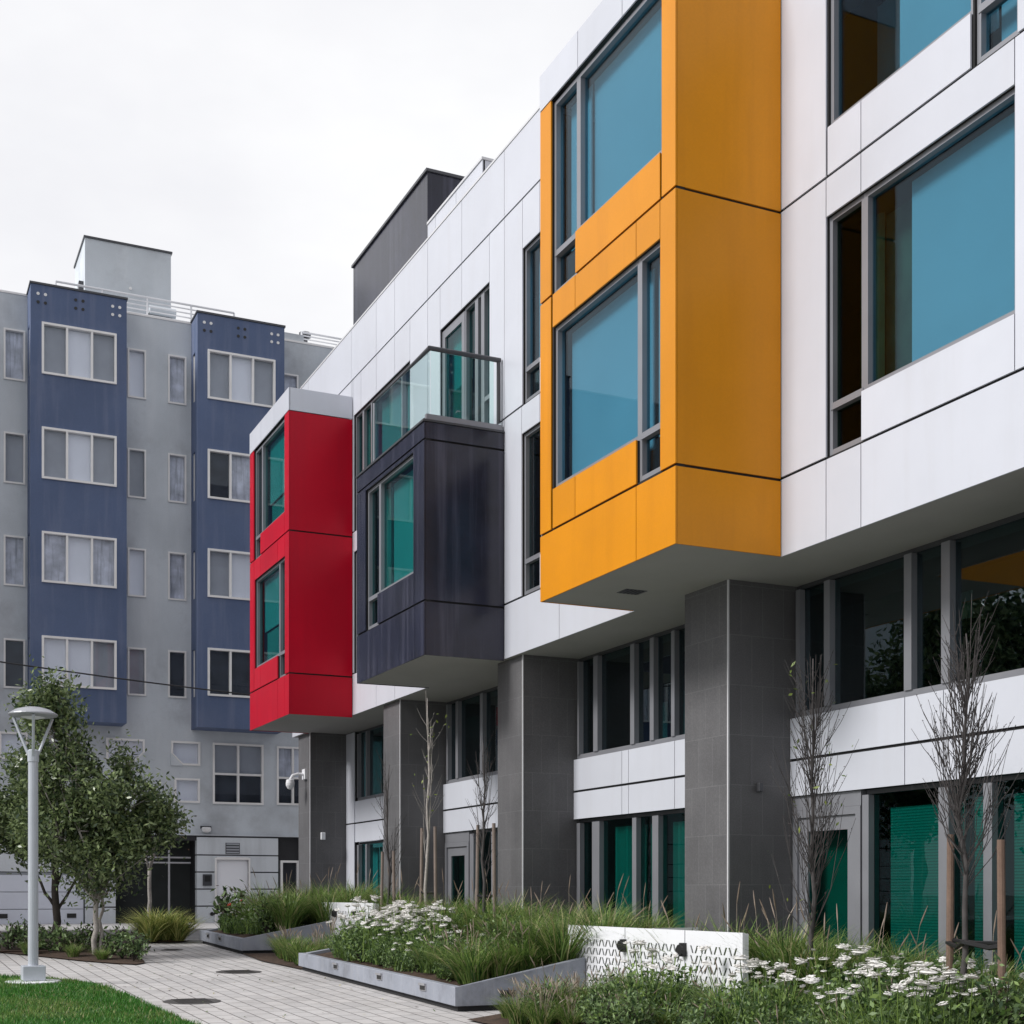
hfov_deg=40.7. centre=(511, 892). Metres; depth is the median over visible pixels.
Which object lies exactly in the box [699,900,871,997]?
grass clump
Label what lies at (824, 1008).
yarrow plant
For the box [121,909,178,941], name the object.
variegated grass
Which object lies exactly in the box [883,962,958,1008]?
yarrow plant
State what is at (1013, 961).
grass clump
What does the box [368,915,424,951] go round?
yarrow plant
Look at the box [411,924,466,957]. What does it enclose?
yarrow plant
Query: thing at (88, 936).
dark leaved shrub
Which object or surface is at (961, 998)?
leafy shrub
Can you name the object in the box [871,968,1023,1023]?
yarrow plant
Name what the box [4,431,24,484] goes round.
window
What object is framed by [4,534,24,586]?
window
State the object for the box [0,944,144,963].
planting bed
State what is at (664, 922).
grass clump
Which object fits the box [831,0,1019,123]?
window
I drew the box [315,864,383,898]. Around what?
grass clump
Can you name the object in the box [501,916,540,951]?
leafy shrub
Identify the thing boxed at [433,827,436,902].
tree stake
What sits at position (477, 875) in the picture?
tree stake
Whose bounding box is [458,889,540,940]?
grass clump
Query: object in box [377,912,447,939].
yarrow plant
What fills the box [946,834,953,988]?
tree stake
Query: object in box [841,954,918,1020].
leafy shrub
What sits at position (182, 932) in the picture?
variegated grass
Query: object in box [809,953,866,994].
leafy shrub
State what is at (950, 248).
window
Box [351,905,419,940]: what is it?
yarrow plant
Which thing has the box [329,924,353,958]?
leafy shrub
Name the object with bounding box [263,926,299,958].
fountain grass
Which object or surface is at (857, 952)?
yarrow plant
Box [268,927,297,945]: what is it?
fountain grass
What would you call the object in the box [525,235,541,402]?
window
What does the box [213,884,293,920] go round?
grass clump
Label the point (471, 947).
leafy shrub
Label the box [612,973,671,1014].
leafy shrub
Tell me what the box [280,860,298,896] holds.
window
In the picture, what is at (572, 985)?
fountain grass
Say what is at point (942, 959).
yarrow plant
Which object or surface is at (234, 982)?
leaf litter
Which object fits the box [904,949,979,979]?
leafy shrub
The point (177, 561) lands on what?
window
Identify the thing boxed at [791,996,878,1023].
grass clump
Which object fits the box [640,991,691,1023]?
grass clump
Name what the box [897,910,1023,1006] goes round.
grass clump
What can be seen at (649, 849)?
window
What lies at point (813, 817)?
bare sapling
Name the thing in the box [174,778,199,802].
window
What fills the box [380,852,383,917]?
tree stake
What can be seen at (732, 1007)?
leafy shrub
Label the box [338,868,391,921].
grass clump
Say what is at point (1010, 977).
leafy shrub
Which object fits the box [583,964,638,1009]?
leafy shrub
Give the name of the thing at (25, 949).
grass clump
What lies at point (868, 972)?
yarrow plant
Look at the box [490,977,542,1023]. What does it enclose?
fountain grass
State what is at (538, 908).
grass clump
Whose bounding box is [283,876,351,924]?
grass clump
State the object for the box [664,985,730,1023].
leafy shrub
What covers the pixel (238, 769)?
window
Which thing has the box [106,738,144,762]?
window
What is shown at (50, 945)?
dark leaved shrub
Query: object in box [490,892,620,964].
grass clump
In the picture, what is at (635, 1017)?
leafy shrub
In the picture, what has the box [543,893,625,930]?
grass clump
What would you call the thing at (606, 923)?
grass clump
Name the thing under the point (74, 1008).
lawn
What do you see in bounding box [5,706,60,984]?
street lamp
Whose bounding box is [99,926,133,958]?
dark leaved shrub
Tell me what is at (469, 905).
grass clump
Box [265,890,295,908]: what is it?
leafy shrub
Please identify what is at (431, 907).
yarrow plant
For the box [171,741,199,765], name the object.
window
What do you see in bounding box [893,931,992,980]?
grass clump
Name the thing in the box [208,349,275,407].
window
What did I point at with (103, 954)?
grass clump
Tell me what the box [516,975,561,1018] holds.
leafy shrub
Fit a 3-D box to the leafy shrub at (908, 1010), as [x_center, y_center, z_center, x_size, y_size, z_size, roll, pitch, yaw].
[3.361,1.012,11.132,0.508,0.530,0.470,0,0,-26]
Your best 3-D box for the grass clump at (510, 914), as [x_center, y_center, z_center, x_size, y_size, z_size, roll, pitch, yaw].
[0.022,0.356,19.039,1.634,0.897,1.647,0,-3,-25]
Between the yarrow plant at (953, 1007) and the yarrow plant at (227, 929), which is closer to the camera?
the yarrow plant at (953, 1007)
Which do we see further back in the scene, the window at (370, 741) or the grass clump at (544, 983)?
the window at (370, 741)
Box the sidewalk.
[0,922,219,933]
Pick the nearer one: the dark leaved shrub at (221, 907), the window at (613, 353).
the window at (613, 353)
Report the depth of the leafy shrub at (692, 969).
14.80 m
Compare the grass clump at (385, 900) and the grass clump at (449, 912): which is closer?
the grass clump at (449, 912)
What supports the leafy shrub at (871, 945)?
on the planting bed at (495, 1019)
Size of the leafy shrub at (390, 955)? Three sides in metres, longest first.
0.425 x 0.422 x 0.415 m
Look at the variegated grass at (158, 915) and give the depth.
28.02 m
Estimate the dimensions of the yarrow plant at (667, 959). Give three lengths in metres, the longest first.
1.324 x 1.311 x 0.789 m
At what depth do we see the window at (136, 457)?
41.39 m
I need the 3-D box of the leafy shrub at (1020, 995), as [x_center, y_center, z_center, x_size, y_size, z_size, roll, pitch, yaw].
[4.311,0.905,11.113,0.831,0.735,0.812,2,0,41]
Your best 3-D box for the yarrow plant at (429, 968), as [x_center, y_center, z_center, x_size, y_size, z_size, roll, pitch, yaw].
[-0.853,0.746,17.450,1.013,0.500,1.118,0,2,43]
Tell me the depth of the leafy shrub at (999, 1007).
10.75 m
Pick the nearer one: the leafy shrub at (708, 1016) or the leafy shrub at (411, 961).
the leafy shrub at (708, 1016)
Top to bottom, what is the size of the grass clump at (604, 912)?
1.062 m
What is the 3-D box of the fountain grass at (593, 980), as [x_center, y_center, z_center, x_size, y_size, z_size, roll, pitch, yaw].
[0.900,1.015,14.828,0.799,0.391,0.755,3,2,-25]
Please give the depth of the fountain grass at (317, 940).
22.43 m
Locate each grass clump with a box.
[17,938,43,953]
[58,942,86,956]
[89,946,113,959]
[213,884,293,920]
[220,868,295,907]
[241,881,304,912]
[242,873,324,930]
[245,878,327,924]
[253,871,316,898]
[265,874,341,904]
[266,922,307,955]
[267,928,321,961]
[276,932,328,964]
[279,871,358,923]
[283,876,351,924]
[287,868,347,900]
[294,864,355,897]
[301,931,331,948]
[304,874,364,900]
[310,864,386,902]
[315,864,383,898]
[316,882,378,924]
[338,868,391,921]
[345,872,458,920]
[346,871,433,910]
[364,877,442,914]
[393,870,488,923]
[393,926,472,971]
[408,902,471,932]
[409,881,481,911]
[411,927,471,978]
[414,895,487,926]
[416,882,528,917]
[418,930,463,958]
[420,924,514,983]
[433,920,501,956]
[435,881,541,935]
[437,933,498,978]
[445,872,532,925]
[452,923,520,943]
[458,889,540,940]
[460,913,527,946]
[460,935,514,958]
[461,920,508,946]
[466,923,545,978]
[469,886,560,929]
[476,902,570,941]
[477,922,567,971]
[484,892,581,946]
[489,889,560,918]
[489,922,544,958]
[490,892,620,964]
[497,885,590,925]
[500,885,565,919]
[503,875,613,924]
[507,955,589,1001]
[510,900,592,937]
[518,901,584,927]
[530,873,670,967]
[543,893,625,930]
[547,892,640,937]
[554,877,670,924]
[569,962,641,998]
[587,952,648,984]
[590,901,761,969]
[596,883,688,956]
[596,977,675,1013]
[610,894,699,962]
[639,965,714,1007]
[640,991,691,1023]
[654,958,783,1013]
[668,883,803,961]
[671,904,799,974]
[675,990,749,1022]
[678,1000,778,1023]
[692,914,835,982]
[697,889,868,963]
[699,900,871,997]
[715,891,840,953]
[716,899,859,956]
[739,998,816,1023]
[740,1004,780,1023]
[741,896,876,953]
[750,913,893,1000]
[750,967,825,1010]
[752,902,901,977]
[767,903,919,961]
[775,904,982,978]
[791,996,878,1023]
[792,975,843,1010]
[803,974,860,1018]
[816,919,944,963]
[824,906,996,974]
[841,978,901,1022]
[856,923,997,988]
[863,935,989,994]
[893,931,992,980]
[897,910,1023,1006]
[932,954,1023,1023]
[976,971,1023,1003]
[991,940,1023,989]
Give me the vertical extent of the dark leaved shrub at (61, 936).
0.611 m
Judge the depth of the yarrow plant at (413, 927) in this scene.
18.29 m
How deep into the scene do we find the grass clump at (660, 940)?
15.16 m
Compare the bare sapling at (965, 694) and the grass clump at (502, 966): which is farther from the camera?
the grass clump at (502, 966)
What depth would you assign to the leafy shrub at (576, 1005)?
13.58 m
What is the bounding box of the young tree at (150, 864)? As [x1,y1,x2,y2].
[131,777,168,915]
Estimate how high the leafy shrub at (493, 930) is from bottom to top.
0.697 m
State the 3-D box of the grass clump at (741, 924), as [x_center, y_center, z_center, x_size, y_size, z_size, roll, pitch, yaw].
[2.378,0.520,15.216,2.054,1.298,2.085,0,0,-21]
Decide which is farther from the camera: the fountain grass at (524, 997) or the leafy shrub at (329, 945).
the leafy shrub at (329, 945)
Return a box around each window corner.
[134,751,145,764]
[170,752,183,765]
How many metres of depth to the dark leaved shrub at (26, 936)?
24.28 m
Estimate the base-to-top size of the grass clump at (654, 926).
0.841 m
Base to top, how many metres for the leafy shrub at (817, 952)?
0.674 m
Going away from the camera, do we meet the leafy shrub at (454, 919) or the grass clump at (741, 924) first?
the grass clump at (741, 924)
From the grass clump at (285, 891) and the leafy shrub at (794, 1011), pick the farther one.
the grass clump at (285, 891)
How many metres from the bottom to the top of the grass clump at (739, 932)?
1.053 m
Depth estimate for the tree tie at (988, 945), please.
11.43 m
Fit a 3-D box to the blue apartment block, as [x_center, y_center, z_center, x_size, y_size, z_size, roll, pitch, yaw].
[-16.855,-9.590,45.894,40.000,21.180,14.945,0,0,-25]
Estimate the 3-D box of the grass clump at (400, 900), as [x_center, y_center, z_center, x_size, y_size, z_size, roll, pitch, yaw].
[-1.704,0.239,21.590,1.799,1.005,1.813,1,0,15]
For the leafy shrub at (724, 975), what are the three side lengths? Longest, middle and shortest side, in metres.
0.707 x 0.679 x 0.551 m
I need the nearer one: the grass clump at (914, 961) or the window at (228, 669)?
the grass clump at (914, 961)
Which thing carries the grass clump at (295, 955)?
on the planting bed at (271, 957)
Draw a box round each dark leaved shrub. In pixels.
[0,920,25,949]
[4,914,40,946]
[14,928,46,948]
[20,923,51,948]
[38,922,64,950]
[41,920,84,952]
[69,924,86,947]
[75,921,113,951]
[97,923,129,954]
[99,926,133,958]
[113,929,148,956]
[114,928,154,960]
[206,879,250,921]
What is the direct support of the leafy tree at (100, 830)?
on the planting bed at (86, 954)
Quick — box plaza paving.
[0,941,607,1023]
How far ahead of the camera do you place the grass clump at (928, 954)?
13.51 m
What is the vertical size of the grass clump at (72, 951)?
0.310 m
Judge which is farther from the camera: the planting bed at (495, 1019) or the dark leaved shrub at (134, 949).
the dark leaved shrub at (134, 949)
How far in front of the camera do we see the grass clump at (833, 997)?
12.38 m
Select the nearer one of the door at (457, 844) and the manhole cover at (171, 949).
the manhole cover at (171, 949)
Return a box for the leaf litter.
[89,945,434,1021]
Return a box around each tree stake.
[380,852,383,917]
[392,851,395,901]
[419,828,423,906]
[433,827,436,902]
[475,825,479,917]
[492,823,496,918]
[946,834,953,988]
[997,840,1005,999]
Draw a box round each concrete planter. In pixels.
[200,921,329,953]
[299,948,634,1011]
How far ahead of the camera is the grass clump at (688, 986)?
13.67 m
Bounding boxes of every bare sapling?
[371,752,405,905]
[410,698,448,905]
[465,734,498,914]
[767,652,856,986]
[912,591,1020,999]
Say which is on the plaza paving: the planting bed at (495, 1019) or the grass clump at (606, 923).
the planting bed at (495, 1019)
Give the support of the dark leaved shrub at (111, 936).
on the planting bed at (86, 954)
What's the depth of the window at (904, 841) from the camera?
14.80 m
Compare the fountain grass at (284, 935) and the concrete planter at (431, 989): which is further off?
the fountain grass at (284, 935)
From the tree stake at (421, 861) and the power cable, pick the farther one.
the power cable
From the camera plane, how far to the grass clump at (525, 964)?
16.30 m
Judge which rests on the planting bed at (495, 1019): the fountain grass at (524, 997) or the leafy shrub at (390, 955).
the fountain grass at (524, 997)
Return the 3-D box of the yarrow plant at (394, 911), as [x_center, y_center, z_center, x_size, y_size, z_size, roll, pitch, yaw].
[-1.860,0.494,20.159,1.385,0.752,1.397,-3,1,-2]
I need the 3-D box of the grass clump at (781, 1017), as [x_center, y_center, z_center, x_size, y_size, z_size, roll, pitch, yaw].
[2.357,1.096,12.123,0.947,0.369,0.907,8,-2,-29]
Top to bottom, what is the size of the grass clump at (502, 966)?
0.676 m
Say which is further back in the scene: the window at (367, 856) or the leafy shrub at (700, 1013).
the window at (367, 856)
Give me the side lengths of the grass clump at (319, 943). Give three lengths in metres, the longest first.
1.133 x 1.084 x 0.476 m
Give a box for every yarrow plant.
[214,909,243,929]
[219,909,249,933]
[230,916,252,933]
[238,909,275,934]
[316,912,382,958]
[317,906,405,960]
[336,895,411,936]
[350,908,409,962]
[351,900,415,934]
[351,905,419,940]
[364,923,420,964]
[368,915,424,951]
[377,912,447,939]
[379,904,432,932]
[386,942,422,971]
[388,912,456,963]
[394,904,438,934]
[402,899,463,938]
[408,931,466,973]
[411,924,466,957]
[456,930,484,941]
[602,940,711,1023]
[688,955,829,1023]
[728,965,806,1007]
[788,955,898,1021]
[792,943,904,1003]
[795,983,876,1023]
[804,960,982,1023]
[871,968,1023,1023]
[876,983,962,1023]
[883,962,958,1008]
[915,956,1008,991]
[973,972,1023,1019]
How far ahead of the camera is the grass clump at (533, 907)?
20.13 m
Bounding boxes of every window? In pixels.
[0,731,27,758]
[4,327,24,381]
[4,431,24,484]
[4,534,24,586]
[4,638,24,688]
[42,321,116,384]
[42,426,116,486]
[42,531,116,588]
[42,635,116,689]
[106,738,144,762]
[128,347,145,399]
[128,448,145,498]
[128,547,145,597]
[128,647,145,695]
[168,354,186,405]
[168,453,186,503]
[168,551,186,600]
[168,650,186,697]
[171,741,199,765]
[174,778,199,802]
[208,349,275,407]
[208,449,249,502]
[208,548,250,600]
[208,648,250,697]
[213,742,263,804]
[256,419,284,558]
[257,558,285,677]
[277,746,298,804]
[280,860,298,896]
[284,373,298,391]
[356,363,409,529]
[356,552,357,671]
[357,724,383,800]
[357,840,383,893]
[368,455,412,629]
[446,686,497,783]
[465,285,489,422]
[470,828,497,907]
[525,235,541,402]
[525,424,541,594]
[555,0,661,291]
[556,243,659,486]
[577,624,684,758]
[577,809,684,975]
[795,512,1023,717]
[830,88,1014,455]
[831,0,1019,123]
[862,774,1023,977]
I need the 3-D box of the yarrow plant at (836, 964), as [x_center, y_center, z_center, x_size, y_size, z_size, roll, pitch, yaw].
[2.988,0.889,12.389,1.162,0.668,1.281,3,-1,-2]
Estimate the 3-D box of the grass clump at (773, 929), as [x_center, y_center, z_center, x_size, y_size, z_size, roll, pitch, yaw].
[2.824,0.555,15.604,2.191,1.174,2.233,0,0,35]
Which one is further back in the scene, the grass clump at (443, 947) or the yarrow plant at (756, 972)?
the grass clump at (443, 947)
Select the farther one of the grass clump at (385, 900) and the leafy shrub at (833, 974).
the grass clump at (385, 900)
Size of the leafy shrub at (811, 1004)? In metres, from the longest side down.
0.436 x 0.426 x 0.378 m
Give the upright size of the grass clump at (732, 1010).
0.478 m
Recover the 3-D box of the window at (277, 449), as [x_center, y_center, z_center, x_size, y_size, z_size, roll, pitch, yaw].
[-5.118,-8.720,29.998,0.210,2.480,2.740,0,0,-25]
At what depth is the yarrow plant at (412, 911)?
19.89 m
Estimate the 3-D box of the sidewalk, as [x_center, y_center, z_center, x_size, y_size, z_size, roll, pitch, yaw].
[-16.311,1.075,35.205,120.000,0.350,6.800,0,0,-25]
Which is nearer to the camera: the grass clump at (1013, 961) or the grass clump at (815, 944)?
the grass clump at (1013, 961)
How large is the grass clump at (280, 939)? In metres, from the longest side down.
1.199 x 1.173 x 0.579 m
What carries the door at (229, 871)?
in the blue apartment block
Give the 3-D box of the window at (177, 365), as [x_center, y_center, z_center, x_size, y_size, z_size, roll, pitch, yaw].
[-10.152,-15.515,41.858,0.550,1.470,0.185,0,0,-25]
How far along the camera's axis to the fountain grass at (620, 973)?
14.66 m
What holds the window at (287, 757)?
in the blue apartment block
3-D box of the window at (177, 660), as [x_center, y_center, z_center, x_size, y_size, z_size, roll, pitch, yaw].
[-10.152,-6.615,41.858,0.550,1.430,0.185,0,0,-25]
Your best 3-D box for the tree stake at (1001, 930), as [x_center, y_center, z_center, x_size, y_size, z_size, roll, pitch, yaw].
[3.960,0.509,11.170,0.084,1.881,0.066,0,0,-25]
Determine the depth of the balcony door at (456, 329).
24.48 m
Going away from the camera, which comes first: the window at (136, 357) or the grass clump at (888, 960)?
the grass clump at (888, 960)
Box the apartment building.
[250,0,1023,977]
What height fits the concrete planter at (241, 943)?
0.649 m
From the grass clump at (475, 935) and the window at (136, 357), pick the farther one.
the window at (136, 357)
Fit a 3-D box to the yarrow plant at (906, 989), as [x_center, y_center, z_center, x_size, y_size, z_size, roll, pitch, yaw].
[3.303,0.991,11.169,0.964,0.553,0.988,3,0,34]
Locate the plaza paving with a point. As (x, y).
(252, 998)
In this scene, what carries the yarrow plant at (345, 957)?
in the concrete planter at (431, 989)
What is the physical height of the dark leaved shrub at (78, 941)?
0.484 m
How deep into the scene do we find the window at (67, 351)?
39.86 m
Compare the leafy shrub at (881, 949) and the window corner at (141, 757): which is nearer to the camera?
the leafy shrub at (881, 949)
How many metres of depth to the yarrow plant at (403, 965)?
18.01 m
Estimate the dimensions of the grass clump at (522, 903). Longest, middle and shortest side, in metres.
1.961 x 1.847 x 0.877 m
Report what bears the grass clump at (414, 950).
in the concrete planter at (431, 989)
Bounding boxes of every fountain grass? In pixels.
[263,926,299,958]
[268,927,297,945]
[286,925,330,950]
[308,915,340,944]
[486,986,520,1018]
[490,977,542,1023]
[506,974,559,1006]
[509,984,565,1023]
[526,974,578,1022]
[540,994,588,1023]
[548,971,598,1016]
[558,973,594,1000]
[577,970,608,993]
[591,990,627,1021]
[602,965,638,987]
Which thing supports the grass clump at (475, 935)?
in the concrete planter at (431, 989)
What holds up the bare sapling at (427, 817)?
on the concrete planter at (431, 989)
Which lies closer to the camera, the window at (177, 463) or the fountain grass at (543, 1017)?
the fountain grass at (543, 1017)
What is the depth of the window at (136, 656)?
41.40 m
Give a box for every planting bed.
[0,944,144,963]
[157,940,184,941]
[242,953,301,968]
[467,1014,593,1023]
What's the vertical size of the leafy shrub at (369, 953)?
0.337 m
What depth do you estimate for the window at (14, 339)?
39.94 m
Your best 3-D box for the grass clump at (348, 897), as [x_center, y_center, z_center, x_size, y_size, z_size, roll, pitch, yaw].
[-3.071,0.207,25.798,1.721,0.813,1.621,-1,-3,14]
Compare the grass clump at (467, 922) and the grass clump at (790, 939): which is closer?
the grass clump at (790, 939)
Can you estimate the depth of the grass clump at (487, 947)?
16.49 m
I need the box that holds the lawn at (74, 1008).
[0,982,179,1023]
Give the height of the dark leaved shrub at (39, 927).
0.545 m
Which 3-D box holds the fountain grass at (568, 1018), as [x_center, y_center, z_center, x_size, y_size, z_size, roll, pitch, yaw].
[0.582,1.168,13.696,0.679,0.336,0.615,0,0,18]
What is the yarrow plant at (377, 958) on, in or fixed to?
in the concrete planter at (431, 989)
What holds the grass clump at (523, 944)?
in the concrete planter at (431, 989)
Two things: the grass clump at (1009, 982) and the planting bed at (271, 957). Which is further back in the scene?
the planting bed at (271, 957)
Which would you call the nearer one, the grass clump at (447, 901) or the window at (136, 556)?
the grass clump at (447, 901)
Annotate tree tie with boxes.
[477,894,492,897]
[945,938,996,949]
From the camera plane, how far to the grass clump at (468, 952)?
16.36 m
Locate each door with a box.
[0,872,83,923]
[214,857,249,921]
[442,311,472,418]
[445,831,473,907]
[793,790,868,950]
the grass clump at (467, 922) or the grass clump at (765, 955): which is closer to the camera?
the grass clump at (765, 955)
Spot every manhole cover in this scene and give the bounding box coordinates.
[162,949,182,950]
[163,998,220,1003]
[216,970,261,973]
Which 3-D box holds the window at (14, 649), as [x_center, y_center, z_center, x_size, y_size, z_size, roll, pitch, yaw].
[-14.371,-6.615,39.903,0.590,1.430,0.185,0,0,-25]
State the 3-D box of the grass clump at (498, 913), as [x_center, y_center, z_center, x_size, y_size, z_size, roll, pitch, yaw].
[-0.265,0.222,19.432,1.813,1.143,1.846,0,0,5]
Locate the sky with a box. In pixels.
[0,0,601,346]
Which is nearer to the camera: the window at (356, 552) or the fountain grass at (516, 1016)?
the fountain grass at (516, 1016)
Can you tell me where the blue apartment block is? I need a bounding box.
[0,235,383,923]
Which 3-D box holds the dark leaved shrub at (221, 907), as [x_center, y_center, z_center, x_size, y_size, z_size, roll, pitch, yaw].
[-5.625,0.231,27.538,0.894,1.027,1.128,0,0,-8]
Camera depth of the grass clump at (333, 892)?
26.56 m
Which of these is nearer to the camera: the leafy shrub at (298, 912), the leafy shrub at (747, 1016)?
the leafy shrub at (747, 1016)
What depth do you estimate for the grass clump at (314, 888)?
27.75 m
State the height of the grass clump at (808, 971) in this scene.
0.969 m
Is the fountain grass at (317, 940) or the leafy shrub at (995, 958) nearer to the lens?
the leafy shrub at (995, 958)
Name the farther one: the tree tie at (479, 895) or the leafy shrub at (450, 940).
the tree tie at (479, 895)
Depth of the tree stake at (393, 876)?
22.79 m
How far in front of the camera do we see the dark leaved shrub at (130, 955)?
23.28 m
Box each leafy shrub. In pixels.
[247,892,289,933]
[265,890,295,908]
[283,898,311,925]
[324,938,336,951]
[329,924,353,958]
[337,921,378,962]
[363,943,385,962]
[379,940,407,967]
[385,925,425,954]
[402,941,427,972]
[415,929,453,958]
[431,951,461,981]
[432,929,475,951]
[437,910,480,932]
[438,925,469,942]
[463,931,507,953]
[475,909,517,941]
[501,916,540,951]
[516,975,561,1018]
[568,981,606,1023]
[578,982,632,1023]
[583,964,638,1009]
[587,974,628,993]
[606,974,677,1023]
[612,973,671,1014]
[623,968,660,989]
[649,951,720,979]
[651,962,700,996]
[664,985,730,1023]
[664,991,707,1023]
[685,1005,722,1023]
[690,981,726,1008]
[696,959,756,993]
[717,977,759,1008]
[732,1011,767,1023]
[745,995,793,1023]
[755,947,805,994]
[771,985,810,1023]
[774,945,828,972]
[785,1004,819,1023]
[791,1003,837,1023]
[795,995,819,1015]
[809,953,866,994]
[810,966,874,1002]
[829,957,903,1015]
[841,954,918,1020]
[863,942,937,970]
[863,951,926,1005]
[869,1008,909,1022]
[880,946,912,968]
[887,954,997,1023]
[898,985,957,1023]
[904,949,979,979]
[909,959,983,1004]
[968,950,1023,990]
[969,954,1023,1023]
[976,970,1023,1021]
[1004,989,1023,1018]
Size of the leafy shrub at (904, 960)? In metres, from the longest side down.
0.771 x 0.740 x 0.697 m
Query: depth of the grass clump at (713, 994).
13.06 m
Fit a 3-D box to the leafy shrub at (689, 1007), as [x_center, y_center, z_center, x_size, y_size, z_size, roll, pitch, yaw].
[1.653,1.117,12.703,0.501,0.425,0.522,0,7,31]
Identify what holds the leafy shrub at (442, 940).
in the concrete planter at (431, 989)
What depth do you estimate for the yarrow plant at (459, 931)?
17.91 m
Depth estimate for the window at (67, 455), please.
39.86 m
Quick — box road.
[0,932,331,940]
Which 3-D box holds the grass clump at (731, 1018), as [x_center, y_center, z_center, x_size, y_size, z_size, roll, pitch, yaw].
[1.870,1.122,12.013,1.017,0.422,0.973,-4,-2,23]
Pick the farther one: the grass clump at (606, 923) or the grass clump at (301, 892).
the grass clump at (301, 892)
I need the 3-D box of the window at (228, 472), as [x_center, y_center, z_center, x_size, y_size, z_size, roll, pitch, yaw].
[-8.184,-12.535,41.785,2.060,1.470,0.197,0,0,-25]
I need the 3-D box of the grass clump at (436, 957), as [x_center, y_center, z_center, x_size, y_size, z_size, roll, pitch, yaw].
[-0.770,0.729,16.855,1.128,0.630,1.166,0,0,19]
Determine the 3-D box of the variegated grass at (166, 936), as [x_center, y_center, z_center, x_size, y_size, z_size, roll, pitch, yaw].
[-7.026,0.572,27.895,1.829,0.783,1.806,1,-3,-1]
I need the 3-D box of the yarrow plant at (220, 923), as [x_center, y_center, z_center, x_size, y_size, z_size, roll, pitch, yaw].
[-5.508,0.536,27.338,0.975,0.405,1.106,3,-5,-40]
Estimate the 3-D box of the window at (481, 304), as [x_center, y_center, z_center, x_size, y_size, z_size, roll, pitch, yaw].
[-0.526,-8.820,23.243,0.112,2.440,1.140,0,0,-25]
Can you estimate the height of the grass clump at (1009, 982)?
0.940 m
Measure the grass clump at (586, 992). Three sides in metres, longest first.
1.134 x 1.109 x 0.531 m
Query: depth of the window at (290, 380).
43.37 m
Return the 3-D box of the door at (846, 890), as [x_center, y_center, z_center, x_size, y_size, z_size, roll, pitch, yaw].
[3.743,0.053,16.359,0.193,2.454,1.276,0,0,-25]
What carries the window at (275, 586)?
in the apartment building
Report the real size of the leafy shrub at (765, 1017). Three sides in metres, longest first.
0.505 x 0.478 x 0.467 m
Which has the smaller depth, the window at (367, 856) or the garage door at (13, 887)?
the window at (367, 856)
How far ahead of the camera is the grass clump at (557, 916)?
18.13 m
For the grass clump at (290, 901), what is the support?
in the concrete planter at (241, 943)
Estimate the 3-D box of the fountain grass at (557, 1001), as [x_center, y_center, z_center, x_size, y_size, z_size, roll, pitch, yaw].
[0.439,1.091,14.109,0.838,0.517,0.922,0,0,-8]
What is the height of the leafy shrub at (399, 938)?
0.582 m
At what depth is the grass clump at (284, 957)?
22.49 m
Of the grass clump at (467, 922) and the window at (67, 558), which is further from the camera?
the window at (67, 558)
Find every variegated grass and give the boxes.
[114,906,186,929]
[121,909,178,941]
[132,904,204,939]
[147,909,211,940]
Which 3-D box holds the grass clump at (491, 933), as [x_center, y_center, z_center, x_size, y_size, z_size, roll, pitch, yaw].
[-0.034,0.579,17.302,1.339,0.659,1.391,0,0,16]
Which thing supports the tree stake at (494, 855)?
in the concrete planter at (431, 989)
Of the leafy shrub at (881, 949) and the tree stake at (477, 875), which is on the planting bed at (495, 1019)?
the leafy shrub at (881, 949)
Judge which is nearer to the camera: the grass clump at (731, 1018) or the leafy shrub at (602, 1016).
the grass clump at (731, 1018)
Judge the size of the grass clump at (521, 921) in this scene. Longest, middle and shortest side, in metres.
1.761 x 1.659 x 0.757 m
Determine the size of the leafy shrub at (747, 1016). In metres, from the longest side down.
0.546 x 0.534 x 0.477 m
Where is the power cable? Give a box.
[0,661,249,694]
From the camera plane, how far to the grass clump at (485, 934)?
17.32 m
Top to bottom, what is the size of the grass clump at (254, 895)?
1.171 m
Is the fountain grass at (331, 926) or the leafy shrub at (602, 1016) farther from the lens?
the fountain grass at (331, 926)
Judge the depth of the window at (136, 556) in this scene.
41.40 m
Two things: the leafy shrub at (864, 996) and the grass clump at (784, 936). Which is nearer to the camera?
the leafy shrub at (864, 996)
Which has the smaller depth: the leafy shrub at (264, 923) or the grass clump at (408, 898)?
the grass clump at (408, 898)
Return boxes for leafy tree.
[0,654,196,954]
[0,736,137,933]
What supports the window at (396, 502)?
in the apartment building
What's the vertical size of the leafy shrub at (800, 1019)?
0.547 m
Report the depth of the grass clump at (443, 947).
17.20 m
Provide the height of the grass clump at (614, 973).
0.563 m
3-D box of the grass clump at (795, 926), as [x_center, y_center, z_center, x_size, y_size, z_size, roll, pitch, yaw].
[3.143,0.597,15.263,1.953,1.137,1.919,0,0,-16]
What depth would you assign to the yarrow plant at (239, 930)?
26.10 m
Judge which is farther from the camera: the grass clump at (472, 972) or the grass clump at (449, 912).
the grass clump at (449, 912)
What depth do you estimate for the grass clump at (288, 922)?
25.14 m
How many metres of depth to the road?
31.58 m

